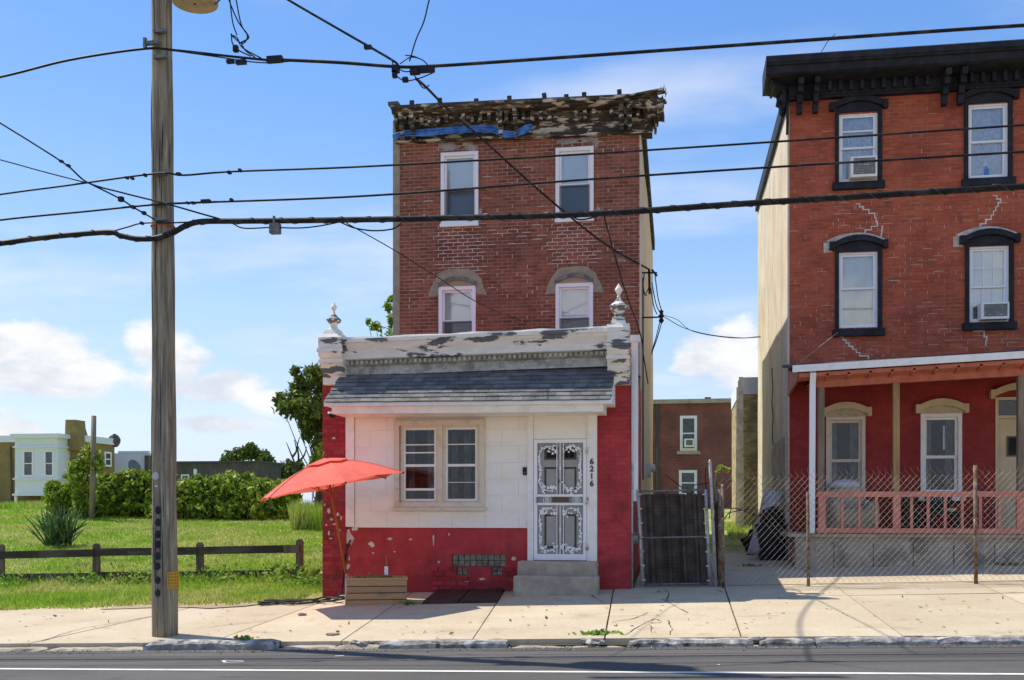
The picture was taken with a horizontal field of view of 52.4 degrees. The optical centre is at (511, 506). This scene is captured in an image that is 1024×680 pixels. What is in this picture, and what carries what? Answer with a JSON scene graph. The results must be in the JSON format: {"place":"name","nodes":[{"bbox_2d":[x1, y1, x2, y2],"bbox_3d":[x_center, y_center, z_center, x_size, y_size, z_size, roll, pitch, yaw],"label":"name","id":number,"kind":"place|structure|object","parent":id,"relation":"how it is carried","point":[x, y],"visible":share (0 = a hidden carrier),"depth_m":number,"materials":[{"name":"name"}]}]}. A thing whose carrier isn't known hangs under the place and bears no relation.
{"place":"outdoors","nodes":[
{"label":"outdoors","id":0,"kind":"place"},
{"bbox_2d":[285,498,322,530],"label":"tall grass","id":1,"kind":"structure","parent":0,"point":[306,515],"depth_m":30.98,"materials":[{"name":"plant"}]},
{"bbox_2d":[0,503,758,649],"bbox_3d":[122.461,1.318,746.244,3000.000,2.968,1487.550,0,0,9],"label":"ground","id":2,"kind":"structure","parent":0,"point":[738,547],"depth_m":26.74,"materials":[{"name":"plant"}]},
{"bbox_2d":[0,499,45,508],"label":"tall grass","id":3,"kind":"structure","parent":2,"relation":"on","point":[26,504],"depth_m":41.26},
{"bbox_2d":[23,494,93,546],"bbox_3d":[-12.083,0.364,27.966,1.757,1.457,1.853,0,0,9],"label":"yucca","id":4,"kind":"object","parent":2,"relation":"on","point":[58,531],"visible":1,"depth_m":27.68,"materials":[{"name":"green plant"}]},
{"bbox_2d":[0,420,120,503],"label":"tan bay house","id":5,"kind":"structure","parent":2,"relation":"on","point":[31,465],"depth_m":64.55,"materials":[{"name":"paint"}]},
{"bbox_2d":[104,451,111,466],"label":"window","id":6,"kind":"structure","parent":5,"relation":"in","point":[108,455],"depth_m":68.35,"materials":[{"name":"white paint"}]},
{"bbox_2d":[69,416,95,518],"bbox_3d":[-14.964,-1.204,36.243,1.020,3.903,0.209,0,0,9],"label":"slim pole","id":7,"kind":"object","parent":2,"relation":"on","point":[92,489],"visible":0.78,"depth_m":36.10,"materials":[{"name":"brown wood"}]},
{"bbox_2d":[61,442,105,518],"bbox_3d":[-14.949,-0.845,36.322,1.679,2.828,0.840,0,0,9],"label":"climbing vine","id":8,"kind":"object","parent":7,"relation":"attached to","point":[80,479],"visible":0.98,"depth_m":36.21,"materials":[{"name":"green plant"}]},
{"bbox_2d":[115,451,151,473],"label":"white building","id":9,"kind":"structure","parent":2,"relation":"on","point":[124,458],"depth_m":71.15,"materials":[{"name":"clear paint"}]},
{"bbox_2d":[128,460,140,469],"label":"satellite dish","id":10,"kind":"object","parent":9,"relation":"attached to","point":[133,464],"visible":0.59,"depth_m":47.47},
{"bbox_2d":[0,539,303,580],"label":"rail fence","id":11,"kind":"object","parent":2,"relation":"on","point":[96,552],"visible":0.76,"depth_m":21.21,"materials":[{"name":"wood"}]},
{"bbox_2d":[0,559,322,586],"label":"grass","id":12,"kind":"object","parent":2,"relation":"on","point":[146,578],"visible":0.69,"depth_m":20.63,"materials":[{"name":"green plant"}]},
{"bbox_2d":[40,466,302,520],"bbox_3d":[-12.111,-0.380,37.420,10.180,2.155,3.366,0,0,9],"label":"ivy hedge","id":13,"kind":"object","parent":2,"relation":"on","point":[229,494],"visible":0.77,"depth_m":36.44,"materials":[{"name":"green plant"}]},
{"bbox_2d":[177,461,282,482],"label":"flat roofed garage","id":14,"kind":"structure","parent":2,"relation":"on","point":[260,469],"depth_m":48.97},
{"bbox_2d":[219,441,276,461],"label":"tree","id":15,"kind":"object","parent":2,"relation":"on","point":[250,451],"visible":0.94,"depth_m":60.84,"materials":[{"name":"green plant"}]},
{"bbox_2d":[280,458,306,478],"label":"tree","id":16,"kind":"object","parent":2,"relation":"on","point":[288,469],"visible":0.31,"depth_m":52.19,"materials":[{"name":"green plant"}]},
{"bbox_2d":[270,362,322,463],"bbox_3d":[-6.424,-1.897,32.418,2.380,5.336,1.733,0,0,9],"label":"tree","id":17,"kind":"object","parent":2,"relation":"on","point":[302,405],"visible":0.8,"depth_m":32.14,"materials":[{"name":"green plant"}]},
{"bbox_2d":[286,437,306,472],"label":"bare tree","id":18,"kind":"object","parent":2,"relation":"on","point":[299,459],"visible":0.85,"depth_m":41.93,"materials":[{"name":"brown plant"}]},
{"bbox_2d":[282,574,322,585],"bbox_3d":[-3.634,1.395,19.517,1.313,0.284,0.850,0,0,-13],"label":"weed","id":19,"kind":"object","parent":2,"relation":"on","point":[316,580],"visible":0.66,"depth_m":19.42,"materials":[{"name":"green plant"}]},
{"bbox_2d":[306,442,322,506],"bbox_3d":[-5.971,-0.579,31.864,0.708,2.750,1.752,0,0,-25],"label":"tree","id":20,"kind":"object","parent":2,"relation":"on","point":[315,456],"visible":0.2,"depth_m":31.63,"materials":[{"name":"green plant"}]},
{"bbox_2d":[365,294,392,336],"bbox_3d":[-3.442,-3.187,34.291,2.495,7.717,1.828,0,0,9],"label":"tree","id":21,"kind":"object","parent":2,"relation":"on","point":[388,307],"visible":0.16,"depth_m":34.26,"materials":[{"name":"green plant"}]},
{"bbox_2d":[317,87,666,596],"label":"row house","id":22,"kind":"structure","parent":2,"relation":"on","point":[459,409],"depth_m":17.96,"materials":[{"name":"brick"}]},
{"bbox_2d":[282,540,350,604],"bbox_3d":[-3.184,1.076,17.250,1.549,0.997,0.829,0,0,-36],"label":"cable run","id":23,"kind":"object","parent":22,"relation":"attached to","point":[326,599],"visible":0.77,"depth_m":17.79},
{"bbox_2d":[392,420,486,509],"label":"window","id":24,"kind":"structure","parent":22,"relation":"in","point":[442,462],"depth_m":17.87,"materials":[{"name":"white paint"}]},
{"bbox_2d":[439,286,475,333],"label":"window","id":25,"kind":"structure","parent":22,"relation":"in","point":[457,312],"depth_m":22.26,"materials":[{"name":"white plastic"}]},
{"bbox_2d":[440,151,478,227],"bbox_3d":[-1.112,-6.754,22.196,0.837,1.596,0.205,0,0,9],"label":"window","id":26,"kind":"structure","parent":22,"relation":"in","point":[462,174],"depth_m":22.25,"materials":[{"name":"white plastic"}]},
{"bbox_2d":[392,124,531,138],"bbox_3d":[-1.062,-7.869,21.943,3.015,0.297,0.091,0,0,9],"label":"tarp","id":27,"kind":"object","parent":22,"relation":"hanging from","point":[524,129],"visible":0.99,"depth_m":21.93,"materials":[{"name":"plastic"}]},
{"bbox_2d":[415,77,648,269],"bbox_3d":[0.372,-5.544,17.794,1.031,1.137,9.524,0,0,26],"label":"service cable","id":28,"kind":"object","parent":22,"relation":"attached to","point":[498,153],"visible":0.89,"depth_m":17.88,"materials":[{"name":"rubber"}]},
{"bbox_2d":[534,439,582,553],"bbox_3d":[0.816,-0.112,17.476,0.894,2.033,0.066,0,0,9],"label":"front door","id":29,"kind":"structure","parent":22,"relation":"in","point":[571,459],"depth_m":17.45,"materials":[{"name":"paint"}]},
{"bbox_2d":[534,439,588,559],"bbox_3d":[0.823,-0.113,17.413,0.926,2.023,0.062,0,0,9],"label":"storm door","id":30,"kind":"structure","parent":22,"relation":"in","point":[560,497],"depth_m":17.42,"materials":[{"name":"white metal"}]},
{"bbox_2d":[555,282,592,328],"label":"window","id":31,"kind":"structure","parent":22,"relation":"in","point":[573,301],"depth_m":21.86,"materials":[{"name":"white plastic"}]},
{"bbox_2d":[555,146,593,222],"bbox_3d":[1.374,-6.733,22.160,0.820,1.568,0.940,0,0,9],"label":"window","id":32,"kind":"structure","parent":22,"relation":"in","point":[578,195],"depth_m":21.86,"materials":[{"name":"white plastic"}]},
{"bbox_2d":[642,278,643,479],"bbox_3d":[2.752,-2.681,21.843,0.029,4.242,0.030,0,0,9],"label":"conduit","id":33,"kind":"object","parent":22,"relation":"attached to","point":[643,380],"visible":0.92,"depth_m":21.84,"materials":[{"name":"metal"}]},
{"bbox_2d":[646,464,654,477],"bbox_3d":[3.157,-0.811,23.702,0.220,0.320,0.240,0,0,9],"label":"electric meter","id":34,"kind":"object","parent":22,"relation":"attached to","point":[650,468],"visible":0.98,"depth_m":23.59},
{"bbox_2d":[642,269,663,354],"bbox_3d":[2.955,-4.092,21.860,0.497,1.800,0.140,0,0,9],"label":"service bracket","id":35,"kind":"object","parent":22,"relation":"attached to","point":[661,311],"visible":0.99,"depth_m":21.84,"materials":[{"name":"metal"}]},
{"bbox_2d":[665,317,760,337],"bbox_3d":[4.603,-3.729,22.030,2.667,0.500,1.007,0,0,-29],"label":"drop cable","id":36,"kind":"object","parent":35,"relation":"attached to","point":[713,335],"visible":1,"depth_m":21.71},
{"bbox_2d":[636,489,711,586],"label":"slatted gate","id":37,"kind":"structure","parent":22,"relation":"attached to","point":[675,537],"depth_m":17.25,"materials":[{"name":"brown plastic"}]},
{"bbox_2d":[0,635,1023,651],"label":"kerb","id":38,"kind":"structure","parent":2,"relation":"on","point":[231,644],"depth_m":12.51,"materials":[{"name":"stone"}]},
{"bbox_2d":[631,463,632,587],"bbox_3d":[1.994,0.368,17.316,0.048,2.193,0.048,0,0,32],"label":"gate post","id":39,"kind":"object","parent":2,"relation":"on","point":[631,525],"visible":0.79,"depth_m":17.29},
{"bbox_2d":[631,531,639,543],"bbox_3d":[2.054,0.520,17.298,0.144,0.220,0.072,0,0,9],"label":"gate latch","id":40,"kind":"object","parent":39,"relation":"attached to","point":[635,537],"visible":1,"depth_m":17.28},
{"bbox_2d":[653,397,731,508],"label":"brick house","id":41,"kind":"structure","parent":2,"relation":"on","point":[705,424],"depth_m":49.24,"materials":[{"name":"brown brick"}]},
{"bbox_2d":[679,470,696,493],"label":"window","id":42,"kind":"structure","parent":41,"relation":"in","point":[687,478],"depth_m":49.32,"materials":[{"name":"white paint"}]},
{"bbox_2d":[680,416,696,450],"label":"window","id":43,"kind":"structure","parent":41,"relation":"in","point":[688,424],"depth_m":49.31,"materials":[{"name":"white paint"}]},
{"bbox_2d":[684,439,693,446],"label":"air conditioner","id":44,"kind":"object","parent":41,"relation":"attached to","point":[688,442],"visible":1,"depth_m":48.90,"materials":[{"name":"white paint"}]},
{"bbox_2d":[708,459,717,586],"bbox_3d":[3.307,0.327,17.100,0.154,2.198,0.052,0,0,9],"label":"gate post","id":45,"kind":"object","parent":2,"relation":"on","point":[712,522],"visible":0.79,"depth_m":17.08,"materials":[{"name":"metal"}]},
{"bbox_2d":[714,486,720,586],"bbox_3d":[3.584,0.522,18.134,0.056,1.793,2.006,0,0,9],"label":"gate post","id":46,"kind":"object","parent":2,"relation":"on","point":[717,513],"visible":0.69,"depth_m":17.15,"materials":[{"name":"brown plastic"}]},
{"bbox_2d":[713,464,730,495],"bbox_3d":[3.550,-0.450,17.560,0.304,0.540,0.138,0,0,9],"label":"weed shoot","id":47,"kind":"object","parent":2,"relation":"on","point":[720,467],"visible":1,"depth_m":17.55,"materials":[{"name":"green plant"}]},
{"bbox_2d":[731,377,757,527],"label":"building","id":48,"kind":"structure","parent":2,"relation":"on","point":[744,402],"depth_m":30.46,"materials":[{"name":"beige paint"}]},
{"bbox_2d":[755,34,1023,568],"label":"porch house","id":49,"kind":"structure","parent":2,"relation":"on","point":[913,363],"depth_m":20.63,"materials":[{"name":"brick"}]},
{"bbox_2d":[796,332,837,364],"bbox_3d":[5.868,-3.032,20.014,0.018,0.972,2.196,0,0,39],"label":"drop cable","id":50,"kind":"object","parent":49,"relation":"on","point":[817,348],"visible":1,"depth_m":19.98,"materials":[{"name":"rubber"}]},
{"bbox_2d":[825,402,871,502],"bbox_3d":[6.759,-1.059,21.251,0.973,2.061,0.990,0,0,9],"label":"window","id":51,"kind":"structure","parent":49,"relation":"in","point":[845,422],"depth_m":20.94,"materials":[{"name":"beige glass"}]},
{"bbox_2d":[826,479,880,527],"bbox_3d":[6.521,0.024,20.024,1.000,1.100,0.969,0,0,9],"label":"covered armchair","id":52,"kind":"object","parent":49,"relation":"on","point":[851,505],"visible":0.63,"depth_m":19.68,"materials":[{"name":"fabric"}]},
{"bbox_2d":[823,233,888,336],"bbox_3d":[6.884,-4.448,20.858,1.230,2.083,0.255,0,0,9],"label":"window","id":53,"kind":"structure","parent":49,"relation":"in","point":[855,273],"depth_m":20.90,"materials":[{"name":"glass"}]},
{"bbox_2d":[829,95,888,190],"bbox_3d":[6.938,-7.281,20.849,1.120,1.869,0.255,0,0,9],"label":"window","id":54,"kind":"structure","parent":49,"relation":"in","point":[866,103],"depth_m":20.85,"materials":[{"name":"black plastic"}]},
{"bbox_2d":[849,155,876,180],"bbox_3d":[7.001,-6.745,20.749,0.503,0.405,0.282,0,0,9],"label":"air conditioner","id":55,"kind":"object","parent":49,"relation":"attached to","point":[863,171],"visible":0.88,"depth_m":20.62,"materials":[{"name":"white paint"}]},
{"bbox_2d":[901,497,922,527],"bbox_3d":[7.586,0.109,19.826,0.390,0.800,0.485,0,0,9],"label":"plastic chair","id":56,"kind":"object","parent":49,"relation":"on","point":[915,513],"visible":0.56,"depth_m":19.96,"materials":[{"name":"plastic"}]},
{"bbox_2d":[923,497,959,533],"bbox_3d":[8.148,0.109,19.733,0.599,0.800,0.485,0,0,9],"label":"plastic chair","id":57,"kind":"object","parent":49,"relation":"on","point":[938,505],"visible":0.49,"depth_m":19.90,"materials":[{"name":"plastic"}]},
{"bbox_2d":[915,398,968,500],"bbox_3d":[8.555,-1.119,20.956,0.992,2.016,0.990,0,0,9],"label":"window","id":58,"kind":"structure","parent":49,"relation":"in","point":[940,419],"depth_m":20.67,"materials":[{"name":"white paint"}]},
{"bbox_2d":[982,164,988,174],"bbox_3d":[9.359,-6.649,20.551,0.113,0.225,0.090,0,0,9],"label":"spray bottle","id":59,"kind":"object","parent":49,"relation":"in","point":[986,170],"visible":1,"depth_m":20.52,"materials":[{"name":"white paint"}]},
{"bbox_2d":[953,226,1020,330],"bbox_3d":[9.380,-4.486,20.821,1.221,2.044,0.990,0,0,9],"label":"window","id":60,"kind":"structure","parent":49,"relation":"in","point":[989,271],"depth_m":20.46,"materials":[{"name":"white plastic"}]},
{"bbox_2d":[961,87,1019,185],"bbox_3d":[9.355,-7.270,20.452,1.112,1.948,0.255,0,0,9],"label":"window","id":61,"kind":"structure","parent":49,"relation":"in","point":[1002,94],"depth_m":20.47,"materials":[{"name":"white plastic"}]},
{"bbox_2d":[977,302,1008,320],"bbox_3d":[9.419,-3.811,20.352,0.514,0.324,0.282,0,0,9],"label":"air conditioner","id":62,"kind":"object","parent":49,"relation":"attached to","point":[992,311],"visible":1,"depth_m":20.23,"materials":[{"name":"white paint"}]},
{"bbox_2d":[989,383,1015,528],"bbox_3d":[9.916,-0.982,20.404,1.063,2.861,0.340,0,0,9],"label":"porch door","id":63,"kind":"structure","parent":49,"relation":"in","point":[1005,407],"depth_m":20.44,"materials":[{"name":"beige paint"}]},
{"bbox_2d":[47,601,758,648],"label":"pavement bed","id":64,"kind":"object","parent":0,"point":[605,643],"depth_m":12.59,"materials":[{"name":"concrete"}]},
{"bbox_2d":[0,582,1023,647],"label":"sidewalk","id":65,"kind":"structure","parent":0,"point":[813,612],"depth_m":14.46,"materials":[{"name":"concrete"}]},
{"bbox_2d":[143,0,178,636],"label":"utility pole","id":66,"kind":"object","parent":65,"relation":"on","point":[164,581],"visible":0.99,"depth_m":13.96,"materials":[{"name":"brown wood"}]},
{"bbox_2d":[0,159,87,183],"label":"drop cable","id":67,"kind":"object","parent":66,"relation":"attached to","point":[41,171],"visible":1,"depth_m":14.13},
{"bbox_2d":[0,122,217,217],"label":"drop cable","id":68,"kind":"object","parent":66,"relation":"attached to","point":[67,165],"visible":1,"depth_m":13.99,"materials":[{"name":"rubber"}]},
{"bbox_2d":[87,182,154,219],"bbox_3d":[-5.244,-4.097,13.939,0.976,0.558,0.060,0,0,9],"label":"guy strand","id":69,"kind":"object","parent":66,"relation":"attached to","point":[120,198],"visible":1,"depth_m":13.91,"materials":[{"name":"black paint"}]},
{"bbox_2d":[0,47,282,77],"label":"power cable","id":70,"kind":"object","parent":66,"relation":"attached to","point":[271,59],"visible":1,"depth_m":13.81,"materials":[{"name":"rubber"}]},
{"bbox_2d":[176,51,290,62],"bbox_3d":[-3.623,-5.928,13.683,1.711,0.264,0.016,0,0,9],"label":"power cable","id":71,"kind":"object","parent":70,"relation":"attached to","point":[229,58],"visible":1,"depth_m":13.71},
{"bbox_2d":[214,0,261,58],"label":"transformer lead","id":72,"kind":"object","parent":70,"relation":"attached to","point":[236,49],"visible":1,"depth_m":13.65,"materials":[{"name":"rubber"}]},
{"bbox_2d":[282,23,1023,82],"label":"power cable","id":73,"kind":"object","parent":70,"relation":"attached to","point":[418,69],"visible":1,"depth_m":12.83,"materials":[{"name":"rubber"}]},
{"bbox_2d":[287,0,397,63],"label":"service cable","id":74,"kind":"object","parent":73,"relation":"attached to","point":[368,47],"visible":1,"depth_m":13.43,"materials":[{"name":"rubber"}]},
{"bbox_2d":[391,55,432,88],"bbox_3d":[-1.272,-5.543,13.266,0.549,0.454,0.014,0,0,9],"label":"splice jumper","id":75,"kind":"object","parent":73,"relation":"attached to","point":[413,74],"visible":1,"depth_m":13.26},
{"bbox_2d":[409,0,429,60],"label":"service cable","id":76,"kind":"object","parent":75,"relation":"attached to","point":[419,30],"visible":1,"depth_m":12.88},
{"bbox_2d":[116,221,187,230],"bbox_3d":[-4.803,-3.752,13.917,1.283,0.124,0.060,0,0,9],"label":"bundled cable","id":77,"kind":"object","parent":66,"relation":"attached to","point":[142,223],"visible":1,"depth_m":13.93,"materials":[{"name":"rubber"}]},
{"bbox_2d":[172,0,218,13],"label":"pole transformer","id":78,"kind":"object","parent":66,"relation":"attached to","point":[200,6],"visible":0.97,"depth_m":13.99,"materials":[{"name":"beige metal"}]},
{"bbox_2d":[0,183,1023,245],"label":"bundled cable","id":79,"kind":"object","parent":66,"relation":"attached to","point":[700,206],"visible":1,"depth_m":13.02,"materials":[{"name":"rubber"}]},
{"bbox_2d":[269,216,280,234],"bbox_3d":[-3.091,-3.670,13.573,0.130,0.220,0.105,0,0,9],"label":"terminal box","id":80,"kind":"object","parent":79,"relation":"hanging from","point":[274,228],"visible":1,"depth_m":13.53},
{"bbox_2d":[232,222,339,228],"bbox_3d":[-2.967,-3.695,13.575,1.542,0.154,0.018,0,0,9],"label":"bundled cable","id":81,"kind":"object","parent":79,"relation":"attached to","point":[288,227],"visible":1,"depth_m":13.55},
{"bbox_2d":[341,222,400,230],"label":"bundled cable","id":82,"kind":"object","parent":79,"relation":"hanging from","point":[371,230],"visible":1,"depth_m":13.38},
{"bbox_2d":[346,223,525,322],"bbox_3d":[-1.032,-3.427,15.791,0.193,0.476,5.195,0,0,27],"label":"drop cable","id":83,"kind":"object","parent":79,"relation":"attached to","point":[434,275],"visible":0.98,"depth_m":15.66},
{"bbox_2d":[603,216,648,383],"bbox_3d":[1.790,-2.875,15.500,0.128,1.493,5.361,0,0,14],"label":"drop cable","id":84,"kind":"object","parent":79,"relation":"hanging from","point":[626,295],"visible":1,"depth_m":15.05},
{"bbox_2d":[0,151,1023,220],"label":"telephone cable","id":85,"kind":"object","parent":66,"relation":"attached to","point":[207,201],"visible":1,"depth_m":13.05,"materials":[{"name":"rubber"}]},
{"bbox_2d":[0,124,1023,194],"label":"telephone cable","id":86,"kind":"object","parent":66,"relation":"attached to","point":[229,172],"visible":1,"depth_m":13.06,"materials":[{"name":"rubber"}]},
{"bbox_2d":[98,597,293,608],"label":"bare earth","id":87,"kind":"structure","parent":65,"relation":"on","point":[208,605],"depth_m":17.04,"materials":[{"name":"soil"}]},
{"bbox_2d":[233,635,253,638],"bbox_3d":[-3.480,1.707,13.452,0.330,0.108,0.201,0,0,9],"label":"weed","id":88,"kind":"object","parent":65,"relation":"on","point":[243,637],"visible":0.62,"depth_m":13.43,"materials":[{"name":"green plant"}]},
{"bbox_2d":[258,596,344,604],"bbox_3d":[-3.344,1.537,16.857,1.451,0.125,0.750,0,0,-23],"label":"hose tangle","id":89,"kind":"object","parent":65,"relation":"on","point":[279,601],"visible":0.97,"depth_m":16.85,"materials":[{"name":"rubber"}]},
{"bbox_2d":[259,451,403,604],"bbox_3d":[-2.892,0.353,16.589,2.433,2.460,2.155,0,0,9],"label":"patio umbrella","id":90,"kind":"object","parent":65,"relation":"on","point":[324,473],"visible":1,"depth_m":16.11,"materials":[{"name":"red fabric"}]},
{"bbox_2d":[346,576,407,605],"bbox_3d":[-2.169,1.354,16.692,0.974,0.441,0.550,0,0,-7],"label":"planter box","id":91,"kind":"object","parent":65,"relation":"on","point":[369,590],"visible":0.94,"depth_m":16.43,"materials":[{"name":"brown wood"}]},
{"bbox_2d":[353,571,392,577],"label":"seedlings","id":92,"kind":"object","parent":91,"relation":"on","point":[370,574],"visible":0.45,"depth_m":16.69,"materials":[{"name":"green plant"}]},
{"bbox_2d":[398,599,425,605],"bbox_3d":[-1.602,1.516,16.339,0.466,0.108,0.329,0,0,40],"label":"weed","id":93,"kind":"object","parent":65,"relation":"on","point":[409,602],"visible":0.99,"depth_m":16.34,"materials":[{"name":"green plant"}]},
{"bbox_2d":[423,588,503,603],"bbox_3d":[-0.722,1.452,17.333,1.162,0.195,2.227,0,0,5],"label":"cellar hatch","id":94,"kind":"object","parent":65,"relation":"on","point":[457,596],"visible":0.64,"depth_m":16.71,"materials":[{"name":"brown metal"}]},
{"bbox_2d":[423,589,469,603],"bbox_3d":[-1.017,1.460,17.365,0.569,0.179,2.215,0,0,5],"label":"door leaf","id":95,"kind":"structure","parent":94,"relation":"in","point":[440,596],"depth_m":16.74,"materials":[{"name":"brown metal"}]},
{"bbox_2d":[460,588,503,603],"bbox_3d":[-0.439,1.443,17.287,0.569,0.177,2.190,0,0,4],"label":"door leaf","id":96,"kind":"structure","parent":94,"relation":"in","point":[491,595],"depth_m":16.67,"materials":[{"name":"brown metal"}]},
{"bbox_2d":[53,588,1003,633],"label":"fallen leaves","id":97,"kind":"object","parent":65,"relation":"on","point":[546,617],"visible":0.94,"depth_m":14.26,"materials":[{"name":"brown plant"}]},
{"bbox_2d":[568,629,623,635],"bbox_3d":[1.055,1.576,12.910,0.701,0.119,0.352,0,0,9],"label":"weed","id":98,"kind":"object","parent":65,"relation":"on","point":[597,632],"visible":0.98,"depth_m":12.86,"materials":[{"name":"green plant"}]},
{"bbox_2d":[718,464,1023,588],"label":"wire fence","id":99,"kind":"object","parent":65,"relation":"on","point":[974,524],"visible":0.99,"depth_m":16.54,"materials":[{"name":"metal"}]},
{"bbox_2d":[0,644,1023,679],"bbox_3d":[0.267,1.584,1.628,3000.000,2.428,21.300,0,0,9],"label":"road","id":100,"kind":"structure","parent":0,"point":[1006,658],"depth_m":10.98,"materials":[{"name":"asphalt"}]},
{"bbox_2d":[0,668,1023,674],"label":"lane line","id":101,"kind":"object","parent":100,"relation":"on","point":[526,671],"visible":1,"depth_m":10.33,"materials":[{"name":"paint"}]},
{"bbox_2d":[7,643,1019,654],"bbox_3d":[-0.698,1.710,12.276,13.635,0.417,0.583,0,0,9],"label":"gutter grit","id":102,"kind":"object","parent":100,"relation":"on","point":[507,648],"visible":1,"depth_m":12.31,"materials":[{"name":"gravel"}]},
{"bbox_2d":[37,647,1023,657],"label":"tar seam","id":103,"kind":"object","parent":100,"relation":"on","point":[518,650],"visible":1,"depth_m":11.95,"materials":[{"name":"asphalt"}]},
{"bbox_2d":[0,0,1023,647],"label":"sky","id":104,"kind":"structure","parent":0,"point":[251,305],"materials":[{"name":"blue"}]},
{"bbox_2d":[724,520,753,539],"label":"alley grass","id":105,"kind":"structure","parent":0,"point":[731,527],"depth_m":28.90,"materials":[{"name":"plant"}]},
{"bbox_2d":[635,553,1023,587],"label":"yard paving","id":106,"kind":"structure","parent":0,"point":[1003,575],"depth_m":18.05,"materials":[{"name":"concrete"}]},
{"bbox_2d":[665,468,762,518],"bbox_3d":[4.014,-0.264,20.872,1.965,1.081,2.149,0,0,9],"label":"brush pile","id":107,"kind":"object","parent":106,"relation":"on","point":[705,483],"visible":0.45,"depth_m":20.82,"materials":[{"name":"brown plant"}]},
{"bbox_2d":[740,529,753,554],"bbox_3d":[5.235,0.783,22.485,0.485,0.617,0.551,0,0,-36],"label":"rubbish bag","id":108,"kind":"object","parent":106,"relation":"on","point":[747,539],"visible":0.41,"depth_m":22.42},
{"bbox_2d":[754,524,787,559],"bbox_3d":[5.303,0.727,21.313,0.630,0.730,0.610,0,0,9],"label":"rubbish bin","id":109,"kind":"object","parent":106,"relation":"on","point":[770,545],"visible":0.95,"depth_m":21.06,"materials":[{"name":"grey plastic"}]},
{"bbox_2d":[747,490,782,554],"bbox_3d":[5.196,0.322,21.495,0.938,1.331,0.413,0,0,-40],"label":"draped sheet","id":110,"kind":"object","parent":109,"relation":"on","point":[775,500],"visible":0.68,"depth_m":21.56,"materials":[{"name":"fabric"}]},
{"bbox_2d":[759,506,784,523],"bbox_3d":[5.355,0.215,21.313,0.526,0.464,0.459,0,0,22],"label":"rubbish bag","id":111,"kind":"object","parent":109,"relation":"in","point":[769,513],"visible":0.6,"depth_m":21.18,"materials":[{"name":"plastic"}]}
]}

